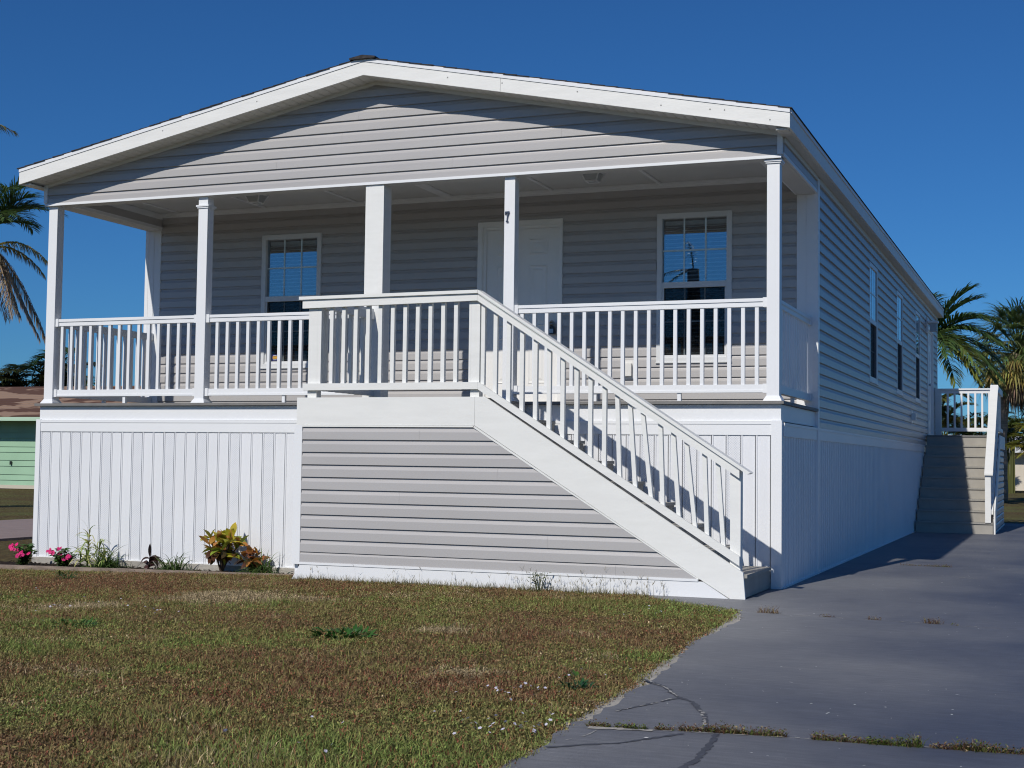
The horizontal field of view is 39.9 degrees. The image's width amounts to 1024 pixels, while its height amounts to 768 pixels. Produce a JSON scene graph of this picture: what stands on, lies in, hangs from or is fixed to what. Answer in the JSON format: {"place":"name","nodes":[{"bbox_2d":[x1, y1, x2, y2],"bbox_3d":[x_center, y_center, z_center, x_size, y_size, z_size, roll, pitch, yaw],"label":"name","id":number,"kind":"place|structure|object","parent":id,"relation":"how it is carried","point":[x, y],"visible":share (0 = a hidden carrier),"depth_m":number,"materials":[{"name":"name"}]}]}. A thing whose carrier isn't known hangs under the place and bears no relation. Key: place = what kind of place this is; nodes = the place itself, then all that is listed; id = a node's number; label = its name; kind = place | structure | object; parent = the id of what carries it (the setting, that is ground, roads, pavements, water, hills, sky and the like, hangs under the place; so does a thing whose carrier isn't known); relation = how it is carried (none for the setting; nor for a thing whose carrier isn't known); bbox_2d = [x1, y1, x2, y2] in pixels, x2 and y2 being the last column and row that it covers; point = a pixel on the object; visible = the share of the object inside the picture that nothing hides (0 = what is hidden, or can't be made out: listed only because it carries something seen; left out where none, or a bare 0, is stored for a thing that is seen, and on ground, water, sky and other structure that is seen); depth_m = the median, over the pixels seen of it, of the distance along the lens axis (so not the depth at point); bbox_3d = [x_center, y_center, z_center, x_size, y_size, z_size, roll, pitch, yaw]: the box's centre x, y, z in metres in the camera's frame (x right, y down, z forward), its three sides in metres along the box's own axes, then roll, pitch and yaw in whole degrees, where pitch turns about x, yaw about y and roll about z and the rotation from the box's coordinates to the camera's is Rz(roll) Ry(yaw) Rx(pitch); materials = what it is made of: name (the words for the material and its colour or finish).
{"place":"outdoors","nodes":[
{"label":"outdoors","id":0,"kind":"place"},
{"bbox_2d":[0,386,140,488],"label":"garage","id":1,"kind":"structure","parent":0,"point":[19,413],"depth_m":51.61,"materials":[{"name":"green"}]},
{"bbox_2d":[0,488,1023,767],"bbox_3d":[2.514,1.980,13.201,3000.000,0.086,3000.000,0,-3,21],"label":"ground","id":2,"kind":"structure","parent":0,"point":[16,504],"depth_m":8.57,"materials":[{"name":"green plant"}]},
{"bbox_2d":[0,124,18,136],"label":"queen palm","id":3,"kind":"object","parent":2,"relation":"on","point":[2,127],"visible":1,"depth_m":32.58,"materials":[{"name":"green plant"}]},
{"bbox_2d":[0,519,32,540],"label":"paver path","id":4,"kind":"structure","parent":2,"relation":"on","point":[18,529],"depth_m":23.18,"materials":[{"name":"grey concrete"}]},
{"bbox_2d":[0,369,41,383],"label":"clumping palm","id":5,"kind":"object","parent":2,"relation":"on","point":[20,375],"visible":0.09,"depth_m":70.55,"materials":[{"name":"green plant"}]},
{"bbox_2d":[0,176,67,344],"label":"coconut palm","id":6,"kind":"object","parent":2,"relation":"on","point":[7,210],"visible":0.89,"depth_m":32.71,"materials":[{"name":"green plant"}]},
{"bbox_2d":[0,361,74,386],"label":"clumping palm","id":7,"kind":"object","parent":2,"relation":"on","point":[13,380],"visible":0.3,"depth_m":70.07,"materials":[{"name":"green plant"}]},
{"bbox_2d":[7,347,102,386],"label":"clumping palm","id":8,"kind":"object","parent":2,"relation":"on","point":[37,361],"visible":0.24,"depth_m":70.63,"materials":[{"name":"green plant"}]},
{"bbox_2d":[52,570,76,578],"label":"weed","id":9,"kind":"object","parent":2,"relation":"on","point":[60,573],"visible":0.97,"depth_m":14.22,"materials":[{"name":"green plant"}]},
{"bbox_2d":[41,617,101,627],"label":"weed","id":10,"kind":"object","parent":2,"relation":"on","point":[70,620],"visible":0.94,"depth_m":9.81,"materials":[{"name":"green plant"}]},
{"bbox_2d":[0,560,292,573],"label":"flower bed","id":11,"kind":"object","parent":2,"relation":"on","point":[9,563],"visible":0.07,"depth_m":16.02,"materials":[{"name":"wood"}]},
{"bbox_2d":[8,543,37,564],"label":"flowering plant","id":12,"kind":"object","parent":11,"relation":"on","point":[23,555],"visible":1,"depth_m":15.87,"materials":[{"name":"green plant"}]},
{"bbox_2d":[46,546,77,566],"bbox_3d":[-5.004,1.923,15.681,0.296,0.237,0.383,3,-4,-35],"label":"flowering plant","id":13,"kind":"object","parent":11,"relation":"on","point":[60,559],"visible":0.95,"depth_m":15.64,"materials":[{"name":"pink plant"}]},
{"bbox_2d":[66,520,115,567],"bbox_3d":[-4.672,1.777,15.637,0.651,0.569,0.490,0,-3,6],"label":"variegated plant","id":14,"kind":"object","parent":11,"relation":"on","point":[87,559],"visible":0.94,"depth_m":15.62,"materials":[{"name":"green plant"}]},
{"bbox_2d":[74,543,132,567],"bbox_3d":[-4.489,1.984,15.563,0.792,0.507,0.713,1,-3,-12],"label":"grass plant","id":15,"kind":"object","parent":11,"relation":"on","point":[109,563],"depth_m":15.52,"materials":[{"name":"green plant"}]},
{"bbox_2d":[0,564,293,576],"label":"garden border","id":16,"kind":"object","parent":11,"relation":"on","point":[29,567],"visible":0.3,"depth_m":15.18,"materials":[{"name":"grey concrete"}]},
{"bbox_2d":[140,544,162,568],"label":"wilted plant","id":17,"kind":"object","parent":11,"relation":"on","point":[152,560],"visible":0.89,"depth_m":15.40,"materials":[{"name":"brown plant"}]},
{"bbox_2d":[145,551,196,570],"bbox_3d":[-3.693,2.010,15.272,0.708,0.434,0.639,0,-3,21],"label":"grass plant","id":18,"kind":"object","parent":11,"relation":"on","point":[167,566],"depth_m":15.26,"materials":[{"name":"green plant"}]},
{"bbox_2d":[199,522,248,571],"bbox_3d":[-3.112,1.758,15.053,0.622,0.552,0.499,0,-3,21],"label":"croton bush","id":19,"kind":"object","parent":11,"relation":"on","point":[224,554],"visible":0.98,"depth_m":15.04,"materials":[{"name":"yellow plant"}]},
{"bbox_2d":[232,545,270,572],"bbox_3d":[-2.765,1.874,15.046,0.400,0.327,0.374,0,-3,21],"label":"croton bush","id":20,"kind":"object","parent":11,"relation":"on","point":[249,551],"visible":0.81,"depth_m":14.99,"materials":[{"name":"orange plant"}]},
{"bbox_2d":[235,547,290,573],"bbox_3d":[-2.618,1.984,14.943,0.796,0.492,0.647,-2,-4,38],"label":"grass plant","id":21,"kind":"object","parent":11,"relation":"on","point":[258,569],"depth_m":14.90,"materials":[{"name":"green plant"}]},
{"bbox_2d":[309,624,377,640],"bbox_3d":[-1.125,1.652,9.425,0.490,0.080,0.516,1,-3,1],"label":"weed","id":22,"kind":"object","parent":2,"relation":"on","point":[356,629],"visible":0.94,"depth_m":9.39,"materials":[{"name":"green plant"}]},
{"bbox_2d":[289,565,664,596],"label":"edge grass","id":23,"kind":"structure","parent":2,"relation":"on","point":[470,585],"depth_m":12.85,"materials":[{"name":"green plant"}]},
{"bbox_2d":[17,55,944,588],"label":"house","id":24,"kind":"structure","parent":2,"relation":"on","point":[743,283],"depth_m":15.76,"materials":[{"name":"grey"}]},
{"bbox_2d":[245,195,268,204],"bbox_3d":[-3.062,-2.213,16.880,0.220,0.107,0.220,0,-3,21],"label":"porch light","id":25,"kind":"object","parent":24,"relation":"attached to","point":[257,199],"visible":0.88,"depth_m":16.83,"materials":[{"name":"white plastic"}]},
{"bbox_2d":[260,232,322,368],"bbox_3d":[-2.738,-1.030,17.637,0.857,1.682,0.163,0,-3,21],"label":"window","id":26,"kind":"structure","parent":24,"relation":"in","point":[266,239],"depth_m":17.67,"materials":[{"name":"white"}]},
{"bbox_2d":[272,354,276,360],"bbox_3d":[-2.965,-0.330,17.634,0.087,0.080,0.002,0,-3,21],"label":"window sticker","id":27,"kind":"object","parent":26,"relation":"attached to","point":[274,357],"depth_m":17.64,"materials":[{"name":"orange"}]},
{"bbox_2d":[477,218,562,401],"bbox_3d":[0.088,-0.808,16.470,1.061,2.211,0.115,0,-3,21],"label":"front door","id":28,"kind":"structure","parent":24,"relation":"in","point":[540,257],"depth_m":16.46,"materials":[{"name":"paint"}]},
{"bbox_2d":[549,320,555,333],"bbox_3d":[0.458,-0.654,16.265,0.088,0.160,0.049,0,-3,21],"label":"key lockbox","id":29,"kind":"object","parent":24,"relation":"hanging from","point":[552,329],"visible":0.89,"depth_m":16.24,"materials":[{"name":"black metal"}]},
{"bbox_2d":[581,173,604,183],"bbox_3d":[0.877,-2.247,15.340,0.220,0.107,0.220,0,-3,21],"label":"porch light","id":30,"kind":"object","parent":24,"relation":"attached to","point":[591,178],"visible":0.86,"depth_m":15.29,"materials":[{"name":"white plastic"}]},
{"bbox_2d":[625,360,633,379],"bbox_3d":[1.304,-0.161,15.919,0.160,0.220,0.077,0,-3,21],"label":"outlet cover","id":31,"kind":"object","parent":24,"relation":"attached to","point":[629,369],"visible":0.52,"depth_m":15.89,"materials":[{"name":"white plastic"}]},
{"bbox_2d":[655,210,731,362],"bbox_3d":[2.049,-1.073,15.765,0.864,1.687,0.163,0,-3,21],"label":"window","id":32,"kind":"structure","parent":24,"relation":"in","point":[661,285],"depth_m":15.77,"materials":[{"name":"white"}]},
{"bbox_2d":[868,261,878,385],"bbox_3d":[5.029,-0.830,19.702,0.095,1.662,0.902,0,-3,21],"label":"window","id":33,"kind":"structure","parent":24,"relation":"in","point":[873,279],"depth_m":19.87,"materials":[{"name":"white"}]},
{"bbox_2d":[896,290,904,396],"bbox_3d":[6.263,-0.644,22.854,0.095,1.662,0.902,0,-3,21],"label":"window","id":34,"kind":"structure","parent":24,"relation":"in","point":[899,320],"depth_m":23.04,"materials":[{"name":"white"}]},
{"bbox_2d":[911,410,915,422],"bbox_3d":[6.989,0.573,24.547,0.087,0.220,0.200,0,-3,21],"label":"outlet cover","id":35,"kind":"object","parent":24,"relation":"attached to","point":[913,416],"visible":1,"depth_m":24.48,"materials":[{"name":"white plastic"}]},
{"bbox_2d":[914,310,920,403],"bbox_3d":[7.363,-0.478,25.662,0.095,1.662,0.902,0,-3,21],"label":"window","id":36,"kind":"structure","parent":24,"relation":"in","point":[918,386],"depth_m":25.89,"materials":[{"name":"white"}]},
{"bbox_2d":[927,326,933,434],"bbox_3d":[8.281,-0.023,27.986,0.125,2.165,1.170,0,-3,21],"label":"side door","id":37,"kind":"structure","parent":24,"relation":"in","point":[930,378],"depth_m":28.25,"materials":[{"name":"paint"}]},
{"bbox_2d":[926,317,938,332],"bbox_3d":[8.149,-1.145,27.324,0.222,0.300,0.200,0,-3,21],"label":"wall light","id":38,"kind":"object","parent":24,"relation":"attached to","point":[933,326],"visible":1,"depth_m":27.26,"materials":[{"name":"white plastic"}]},
{"bbox_2d":[292,290,770,599],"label":"front staircase","id":39,"kind":"structure","parent":2,"relation":"on","point":[434,489],"depth_m":13.14,"materials":[{"name":"grey"}]},
{"bbox_2d":[527,572,551,591],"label":"weed","id":40,"kind":"object","parent":2,"relation":"on","point":[533,577],"visible":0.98,"depth_m":12.74,"materials":[{"name":"green plant"}]},
{"bbox_2d":[557,678,598,689],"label":"weed","id":41,"kind":"object","parent":2,"relation":"on","point":[582,683],"visible":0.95,"depth_m":7.34,"materials":[{"name":"green plant"}]},
{"bbox_2d":[564,669,595,680],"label":"weed","id":42,"kind":"object","parent":2,"relation":"on","point":[575,673],"visible":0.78,"depth_m":7.70,"materials":[{"name":"green plant"}]},
{"bbox_2d":[942,393,984,467],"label":"clumping palm","id":43,"kind":"object","parent":2,"relation":"on","point":[944,414],"visible":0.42,"depth_m":66.56,"materials":[{"name":"green plant"}]},
{"bbox_2d":[943,412,987,434],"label":"clumping palm","id":44,"kind":"object","parent":2,"relation":"on","point":[950,432],"visible":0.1,"depth_m":67.34,"materials":[{"name":"green plant"}]},
{"bbox_2d":[933,282,1010,396],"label":"coconut palm","id":45,"kind":"object","parent":2,"relation":"on","point":[957,344],"visible":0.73,"depth_m":42.23,"materials":[{"name":"green plant"}]},
{"bbox_2d":[959,412,1017,438],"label":"clumping palm","id":46,"kind":"object","parent":2,"relation":"on","point":[978,420],"visible":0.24,"depth_m":65.55,"materials":[{"name":"green plant"}]},
{"bbox_2d":[961,296,1023,501],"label":"cabbage palm","id":47,"kind":"object","parent":2,"relation":"on","point":[1013,379],"visible":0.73,"depth_m":46.65,"materials":[{"name":"green plant"}]},
{"bbox_2d":[985,415,1023,492],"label":"clumping palm","id":48,"kind":"object","parent":2,"relation":"on","point":[1011,467],"visible":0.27,"depth_m":63.24,"materials":[{"name":"green plant"}]},
{"bbox_2d":[1005,422,1023,459],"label":"clumping palm","id":49,"kind":"object","parent":2,"relation":"on","point":[1013,444],"visible":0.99,"depth_m":42.28,"materials":[{"name":"green plant"}]},
{"bbox_2d":[1007,411,1023,451],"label":"clumping palm","id":50,"kind":"object","parent":2,"relation":"on","point":[1012,429],"visible":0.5,"depth_m":49.79,"materials":[{"name":"green plant"}]},
{"bbox_2d":[1015,436,1023,490],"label":"white building","id":51,"kind":"structure","parent":2,"relation":"on","point":[1019,473],"depth_m":70.37,"materials":[{"name":"beige paint"}]},
{"bbox_2d":[0,0,1023,434],"label":"sky","id":52,"kind":"structure","parent":0,"point":[918,104],"materials":[{"name":"blue"}]},
{"bbox_2d":[498,523,1023,767],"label":"driveway","id":53,"kind":"structure","parent":0,"point":[898,661],"depth_m":7.78,"materials":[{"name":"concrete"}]},
{"bbox_2d":[585,563,1023,754],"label":"grass","id":54,"kind":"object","parent":53,"relation":"on","point":[723,729],"visible":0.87,"depth_m":6.00,"materials":[{"name":"green plant"}]},
{"bbox_2d":[916,385,1004,534],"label":"side staircase","id":55,"kind":"structure","parent":53,"relation":"on","point":[964,494],"depth_m":25.79,"materials":[{"name":"beige plastic"}]},
{"bbox_2d":[627,558,1007,766],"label":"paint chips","id":56,"kind":"object","parent":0,"point":[812,703],"visible":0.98,"depth_m":6.89,"materials":[{"name":"white paint"}]}
]}

